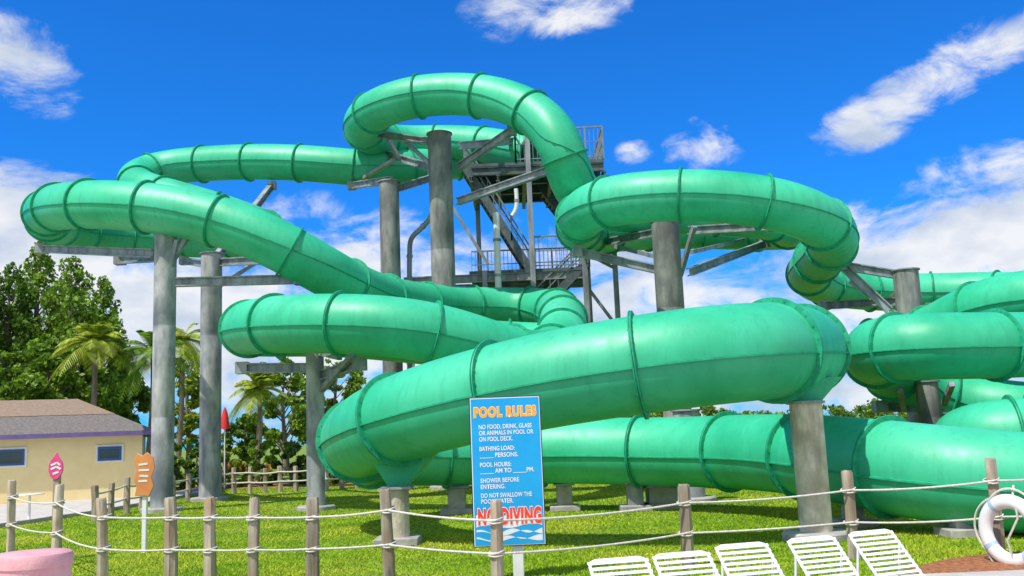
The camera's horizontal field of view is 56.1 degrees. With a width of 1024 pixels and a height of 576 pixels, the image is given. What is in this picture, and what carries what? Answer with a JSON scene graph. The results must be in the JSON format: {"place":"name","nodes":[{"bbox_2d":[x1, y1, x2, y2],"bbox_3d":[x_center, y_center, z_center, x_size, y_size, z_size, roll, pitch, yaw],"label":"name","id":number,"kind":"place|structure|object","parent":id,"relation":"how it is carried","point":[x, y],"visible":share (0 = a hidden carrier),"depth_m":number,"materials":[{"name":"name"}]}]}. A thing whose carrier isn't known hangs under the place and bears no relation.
{"place":"outdoors","nodes":[
{"label":"outdoors","id":0,"kind":"place"},
{"bbox_2d":[0,548,73,575],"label":"litter bin","id":1,"kind":"object","parent":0,"point":[47,562],"visible":1,"depth_m":8.33,"materials":[{"name":"pink plastic"}]},
{"bbox_2d":[0,490,198,522],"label":"pavement","id":2,"kind":"structure","parent":0,"point":[40,510],"depth_m":32.63,"materials":[{"name":"grey concrete"}]},
{"bbox_2d":[18,493,44,518],"bbox_3d":[-13.345,6.074,26.540,0.760,0.750,0.760,-2,-9,0],"label":"patio table","id":3,"kind":"object","parent":2,"relation":"on","point":[29,506],"visible":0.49,"depth_m":26.51,"materials":[{"name":"white paint"}]},
{"bbox_2d":[0,492,198,527],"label":"kerb","id":4,"kind":"structure","parent":2,"relation":"on","point":[36,520],"depth_m":27.36,"materials":[{"name":"concrete"}]},
{"bbox_2d":[0,445,1023,575],"bbox_3d":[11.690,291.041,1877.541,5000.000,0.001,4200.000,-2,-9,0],"label":"ground","id":5,"kind":"structure","parent":0,"point":[302,451],"depth_m":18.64,"materials":[{"name":"green plant"}]},
{"bbox_2d":[0,298,15,382],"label":"tree","id":6,"kind":"object","parent":5,"relation":"on","point":[6,365],"visible":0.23,"depth_m":52.80,"materials":[{"name":"green plant"}]},
{"bbox_2d":[0,261,45,375],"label":"tree","id":7,"kind":"object","parent":5,"relation":"on","point":[19,319],"visible":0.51,"depth_m":54.28,"materials":[{"name":"green plant"}]},
{"bbox_2d":[0,350,53,400],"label":"tree","id":8,"kind":"object","parent":5,"relation":"on","point":[8,389],"visible":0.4,"depth_m":47.77,"materials":[{"name":"green plant"}]},
{"bbox_2d":[0,240,75,352],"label":"tree","id":9,"kind":"object","parent":5,"relation":"on","point":[37,279],"visible":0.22,"depth_m":56.51,"materials":[{"name":"green plant"}]},
{"bbox_2d":[48,453,63,543],"bbox_3d":[-7.907,3.783,16.651,0.260,1.830,0.131,-2,-9,0],"label":"shaped sign","id":10,"kind":"object","parent":5,"relation":"on","point":[55,468],"visible":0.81,"depth_m":16.69,"materials":[{"name":"pink wood"}]},
{"bbox_2d":[6,332,109,402],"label":"tree","id":11,"kind":"object","parent":5,"relation":"on","point":[29,382],"visible":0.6,"depth_m":48.65,"materials":[{"name":"green plant"}]},
{"bbox_2d":[0,399,150,503],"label":"snack building","id":12,"kind":"structure","parent":5,"relation":"on","point":[91,445],"depth_m":37.79,"materials":[{"name":"beige paint"}]},
{"bbox_2d":[0,447,26,467],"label":"window","id":13,"kind":"structure","parent":12,"relation":"in","point":[12,457],"depth_m":36.89,"materials":[{"name":"blue glass"}]},
{"bbox_2d":[95,444,123,462],"bbox_3d":[-15.950,6.564,38.062,1.020,0.700,0.120,1,-9,-20],"label":"window","id":14,"kind":"structure","parent":12,"relation":"in","point":[115,452],"depth_m":38.04,"materials":[{"name":"blue glass"}]},
{"bbox_2d":[28,255,125,409],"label":"tree","id":15,"kind":"object","parent":5,"relation":"on","point":[69,314],"visible":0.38,"depth_m":55.16,"materials":[{"name":"green plant"}]},
{"bbox_2d":[44,322,140,405],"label":"palm tree","id":16,"kind":"object","parent":5,"relation":"on","point":[93,340],"visible":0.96,"depth_m":47.91,"materials":[{"name":"green plant"}]},
{"bbox_2d":[74,275,136,418],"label":"tree","id":17,"kind":"object","parent":5,"relation":"on","point":[105,285],"visible":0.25,"depth_m":58.19,"materials":[{"name":"green plant"}]},
{"bbox_2d":[106,371,149,423],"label":"tree","id":18,"kind":"object","parent":5,"relation":"on","point":[142,398],"visible":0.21,"depth_m":59.57,"materials":[{"name":"green plant"}]},
{"bbox_2d":[133,452,154,552],"bbox_3d":[-6.595,3.848,17.235,0.382,1.775,0.121,-2,-9,0],"label":"shaped sign","id":19,"kind":"object","parent":5,"relation":"on","point":[145,469],"visible":0.98,"depth_m":17.24,"materials":[{"name":"orange paint"}]},
{"bbox_2d":[109,330,199,453],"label":"palm tree","id":20,"kind":"object","parent":5,"relation":"on","point":[130,352],"visible":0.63,"depth_m":49.73,"materials":[{"name":"green plant"}]},
{"bbox_2d":[34,233,300,513],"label":"support column","id":21,"kind":"structure","parent":5,"relation":"on","point":[163,255],"depth_m":29.04,"materials":[{"name":"metal"}]},
{"bbox_2d":[143,323,199,480],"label":"palm tree","id":22,"kind":"object","parent":5,"relation":"on","point":[189,351],"visible":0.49,"depth_m":55.63,"materials":[{"name":"green plant"}]},
{"bbox_2d":[174,357,199,474],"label":"tree","id":23,"kind":"object","parent":5,"relation":"on","point":[190,424],"visible":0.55,"depth_m":59.05,"materials":[{"name":"green leaf"},{"name":"bark"}]},
{"bbox_2d":[91,466,359,521],"bbox_3d":[-10.305,6.783,32.613,5.552,1.165,13.706,-7,-10,27],"label":"rope fence","id":24,"kind":"object","parent":5,"relation":"on","point":[95,492],"visible":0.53,"depth_m":34.18,"materials":[{"name":"brown wood"}]},
{"bbox_2d":[179,181,276,501],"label":"support column","id":25,"kind":"structure","parent":5,"relation":"on","point":[210,263],"depth_m":33.72,"materials":[{"name":"metal"}]},
{"bbox_2d":[240,463,245,471],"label":"bromeliad plant","id":26,"kind":"object","parent":5,"relation":"on","point":[243,467],"visible":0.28,"depth_m":65.55,"materials":[{"name":"red plant"}]},
{"bbox_2d":[221,417,270,471],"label":"tree","id":27,"kind":"object","parent":5,"relation":"on","point":[237,430],"visible":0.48,"depth_m":64.46,"materials":[{"name":"green plant"}]},
{"bbox_2d":[228,373,290,480],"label":"palm tree","id":28,"kind":"object","parent":5,"relation":"on","point":[259,383],"visible":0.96,"depth_m":51.59,"materials":[{"name":"green leaf"},{"name":"bark"}]},
{"bbox_2d":[176,481,352,490],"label":"planting bed","id":29,"kind":"object","parent":5,"relation":"on","point":[285,484],"depth_m":43.37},
{"bbox_2d":[174,440,196,489],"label":"shrub","id":30,"kind":"object","parent":29,"relation":"on","point":[178,461],"visible":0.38,"depth_m":43.30,"materials":[{"name":"green plant"}]},
{"bbox_2d":[181,437,198,486],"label":"shrub","id":31,"kind":"object","parent":29,"relation":"on","point":[192,455],"visible":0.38,"depth_m":45.11,"materials":[{"name":"green plant"}]},
{"bbox_2d":[221,407,229,488],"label":"closed umbrella","id":32,"kind":"object","parent":29,"relation":"on","point":[225,422],"visible":0.85,"depth_m":42.52,"materials":[{"name":"red fabric"}]},
{"bbox_2d":[221,443,247,487],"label":"shrub","id":33,"kind":"object","parent":29,"relation":"on","point":[236,463],"visible":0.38,"depth_m":43.28,"materials":[{"name":"green plant"}]},
{"bbox_2d":[241,439,277,486],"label":"shrub","id":34,"kind":"object","parent":29,"relation":"on","point":[255,454],"visible":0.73,"depth_m":43.33,"materials":[{"name":"green plant"}]},
{"bbox_2d":[270,441,306,484],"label":"shrub","id":35,"kind":"object","parent":29,"relation":"on","point":[291,453],"visible":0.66,"depth_m":44.28,"materials":[{"name":"green plant"}]},
{"bbox_2d":[302,463,338,483],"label":"shrub","id":36,"kind":"object","parent":29,"relation":"on","point":[330,476],"visible":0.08,"depth_m":43.13,"materials":[{"name":"green plant"}]},
{"bbox_2d":[265,463,275,471],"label":"bromeliad plant","id":37,"kind":"object","parent":5,"relation":"on","point":[268,466],"visible":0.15,"depth_m":63.36,"materials":[{"name":"orange plant"}]},
{"bbox_2d":[239,357,305,475],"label":"tree","id":38,"kind":"object","parent":5,"relation":"on","point":[296,383],"visible":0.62,"depth_m":57.05,"materials":[{"name":"green plant"}]},
{"bbox_2d":[235,353,366,511],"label":"support column","id":39,"kind":"structure","parent":5,"relation":"on","point":[317,374],"depth_m":26.58,"materials":[{"name":"metal"}]},
{"bbox_2d":[286,358,366,420],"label":"tree","id":40,"kind":"object","parent":5,"relation":"on","point":[356,381],"visible":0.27,"depth_m":61.56,"materials":[{"name":"green plant"}]},
{"bbox_2d":[347,158,428,490],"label":"support column","id":41,"kind":"structure","parent":5,"relation":"on","point":[390,189],"depth_m":36.59,"materials":[{"name":"metal"}]},
{"bbox_2d":[373,485,421,547],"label":"support pier","id":42,"kind":"structure","parent":5,"relation":"on","point":[402,535],"depth_m":16.72,"materials":[{"name":"concrete"}]},
{"bbox_2d":[375,453,437,485],"bbox_3d":[-1.954,3.318,17.511,1.222,0.617,0.692,-2,-9,0],"label":"slide saddle","id":43,"kind":"object","parent":42,"relation":"on","point":[396,476],"visible":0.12,"depth_m":17.23,"materials":[{"name":"green plastic"}]},
{"bbox_2d":[440,485,472,515],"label":"support pier","id":44,"kind":"structure","parent":5,"relation":"on","point":[456,499],"depth_m":22.98,"materials":[{"name":"concrete"}]},
{"bbox_2d":[377,126,545,489],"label":"support column","id":45,"kind":"structure","parent":5,"relation":"on","point":[437,164],"depth_m":36.05,"materials":[{"name":"metal"}]},
{"bbox_2d":[406,212,429,368],"bbox_3d":[-3.527,-0.006,37.484,1.320,6.837,0.367,-1,-9,-9],"label":"supply pipe","id":46,"kind":"object","parent":45,"relation":"attached to","point":[417,231],"visible":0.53,"depth_m":37.63,"materials":[{"name":"metal"}]},
{"bbox_2d":[469,395,545,575],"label":"rules sign","id":47,"kind":"object","parent":5,"relation":"on","point":[506,450],"visible":0.98,"depth_m":12.37,"materials":[{"name":"blue paint"}]},
{"bbox_2d":[5,458,1023,575],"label":"rope fence","id":48,"kind":"object","parent":5,"relation":"on","point":[496,520],"visible":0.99,"depth_m":12.57,"materials":[{"name":"brown wood"}]},
{"bbox_2d":[974,485,1023,564],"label":"life ring","id":49,"kind":"object","parent":48,"relation":"hanging from","point":[990,510],"visible":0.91,"depth_m":11.97,"materials":[{"name":"white paint"}]},
{"bbox_2d":[403,126,625,486],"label":"stair tower","id":50,"kind":"structure","parent":5,"relation":"on","point":[476,176],"depth_m":38.74,"materials":[{"name":"metal"}]},
{"bbox_2d":[510,188,518,216],"bbox_3d":[0.105,-3.392,38.263,0.387,1.157,0.212,-2,-9,0],"label":"supply pipe","id":51,"kind":"object","parent":50,"relation":"attached to","point":[516,206],"visible":1,"depth_m":38.19,"materials":[{"name":"white paint"}]},
{"bbox_2d":[20,142,1023,533],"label":"water slide","id":52,"kind":"object","parent":5,"relation":"on","point":[594,384],"visible":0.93,"depth_m":19.14,"materials":[{"name":"green plastic"}]},
{"bbox_2d":[493,212,501,286],"bbox_3d":[-0.577,-1.476,37.466,0.333,2.990,0.325,-2,-9,0],"label":"supply pipe","id":53,"kind":"object","parent":52,"relation":"attached to","point":[497,250],"visible":0.97,"depth_m":37.37,"materials":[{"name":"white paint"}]},
{"bbox_2d":[549,484,580,511],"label":"support pier","id":54,"kind":"structure","parent":5,"relation":"on","point":[564,498],"depth_m":22.61,"materials":[{"name":"concrete"}]},
{"bbox_2d":[618,482,652,511],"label":"support pier","id":55,"kind":"structure","parent":5,"relation":"on","point":[634,498],"depth_m":21.83,"materials":[{"name":"concrete"}]},
{"bbox_2d":[620,412,662,417],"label":"tree","id":56,"kind":"object","parent":5,"relation":"on","point":[658,414],"visible":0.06,"depth_m":125.73,"materials":[{"name":"green plant"}]},
{"bbox_2d":[644,486,678,510],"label":"support pier","id":57,"kind":"structure","parent":5,"relation":"on","point":[659,495],"depth_m":21.98,"materials":[{"name":"concrete"}]},
{"bbox_2d":[572,221,773,416],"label":"support column","id":58,"kind":"structure","parent":5,"relation":"on","point":[667,267],"depth_m":31.75,"materials":[{"name":"metal"}]},
{"bbox_2d":[343,72,1023,431],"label":"water slide","id":59,"kind":"object","parent":5,"relation":"on","point":[977,358],"visible":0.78,"depth_m":28.52,"materials":[{"name":"green plastic"}]},
{"bbox_2d":[670,409,716,501],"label":"support column","id":60,"kind":"structure","parent":5,"relation":"on","point":[697,494],"depth_m":23.75,"materials":[{"name":"metal"}]},
{"bbox_2d":[700,406,740,415],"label":"tree","id":61,"kind":"object","parent":5,"relation":"on","point":[708,411],"visible":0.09,"depth_m":121.58,"materials":[{"name":"green plant"}]},
{"bbox_2d":[738,410,780,414],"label":"tree","id":62,"kind":"object","parent":5,"relation":"on","point":[745,412],"visible":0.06,"depth_m":128.05,"materials":[{"name":"green plant"}]},
{"bbox_2d":[781,400,846,542],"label":"support column","id":63,"kind":"structure","parent":5,"relation":"on","point":[809,448],"depth_m":15.12,"materials":[{"name":"concrete"}]},
{"bbox_2d":[783,377,840,403],"bbox_3d":[4.723,1.699,15.797,1.221,0.392,0.687,-2,-9,0],"label":"slide saddle","id":64,"kind":"object","parent":63,"relation":"on","point":[821,390],"visible":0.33,"depth_m":15.52,"materials":[{"name":"green plastic"}]},
{"bbox_2d":[781,404,867,417],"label":"tree","id":65,"kind":"object","parent":5,"relation":"on","point":[838,411],"visible":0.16,"depth_m":121.97,"materials":[{"name":"green plant"}]},
{"bbox_2d":[832,504,878,528],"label":"support pier","id":66,"kind":"structure","parent":5,"relation":"on","point":[860,514],"depth_m":16.60,"materials":[{"name":"concrete"}]},
{"bbox_2d":[817,263,929,422],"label":"support column","id":67,"kind":"structure","parent":5,"relation":"on","point":[905,297],"depth_m":31.35,"materials":[{"name":"metal"}]},
{"bbox_2d":[859,270,1023,324],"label":"water slide","id":68,"kind":"object","parent":67,"relation":"on","point":[1005,291],"visible":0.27,"depth_m":26.27,"materials":[{"name":"green plastic"}]},
{"bbox_2d":[862,398,906,419],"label":"tree","id":69,"kind":"object","parent":5,"relation":"on","point":[869,414],"visible":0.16,"depth_m":127.13,"materials":[{"name":"green plant"}]},
{"bbox_2d":[871,380,954,424],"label":"support column","id":70,"kind":"structure","parent":5,"relation":"on","point":[927,409],"depth_m":26.09,"materials":[{"name":"metal"}]},
{"bbox_2d":[888,570,1023,575],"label":"pool deck","id":71,"kind":"structure","parent":5,"relation":"on","point":[1005,573],"depth_m":10.77,"materials":[{"name":"concrete"}]},
{"bbox_2d":[587,556,654,575],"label":"sun lounger","id":72,"kind":"object","parent":71,"relation":"on","point":[603,561],"visible":1,"depth_m":8.03,"materials":[{"name":"white paint"}]},
{"bbox_2d":[652,550,719,575],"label":"sun lounger","id":73,"kind":"object","parent":71,"relation":"on","point":[714,570],"visible":1,"depth_m":8.21,"materials":[{"name":"white paint"}]},
{"bbox_2d":[715,542,784,575],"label":"sun lounger","id":74,"kind":"object","parent":71,"relation":"on","point":[773,560],"visible":1,"depth_m":8.62,"materials":[{"name":"white paint"}]},
{"bbox_2d":[787,535,858,575],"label":"sun lounger","id":75,"kind":"object","parent":71,"relation":"on","point":[842,557],"visible":1,"depth_m":8.87,"materials":[{"name":"white paint"}]},
{"bbox_2d":[848,529,924,575],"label":"sun lounger","id":76,"kind":"object","parent":71,"relation":"on","point":[899,551],"visible":1,"depth_m":9.17,"materials":[{"name":"white paint"}]},
{"bbox_2d":[933,516,979,538],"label":"support pier","id":77,"kind":"structure","parent":5,"relation":"on","point":[958,529],"depth_m":14.57,"materials":[{"name":"concrete"}]},
{"bbox_2d":[902,552,1023,573],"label":"mulch bed","id":78,"kind":"object","parent":5,"relation":"on","point":[978,563],"visible":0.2,"depth_m":11.76,"materials":[{"name":"brown soil"}]},
{"bbox_2d":[0,0,1023,450],"label":"sky","id":79,"kind":"structure","parent":0,"point":[908,114],"materials":[{"name":"blue"}]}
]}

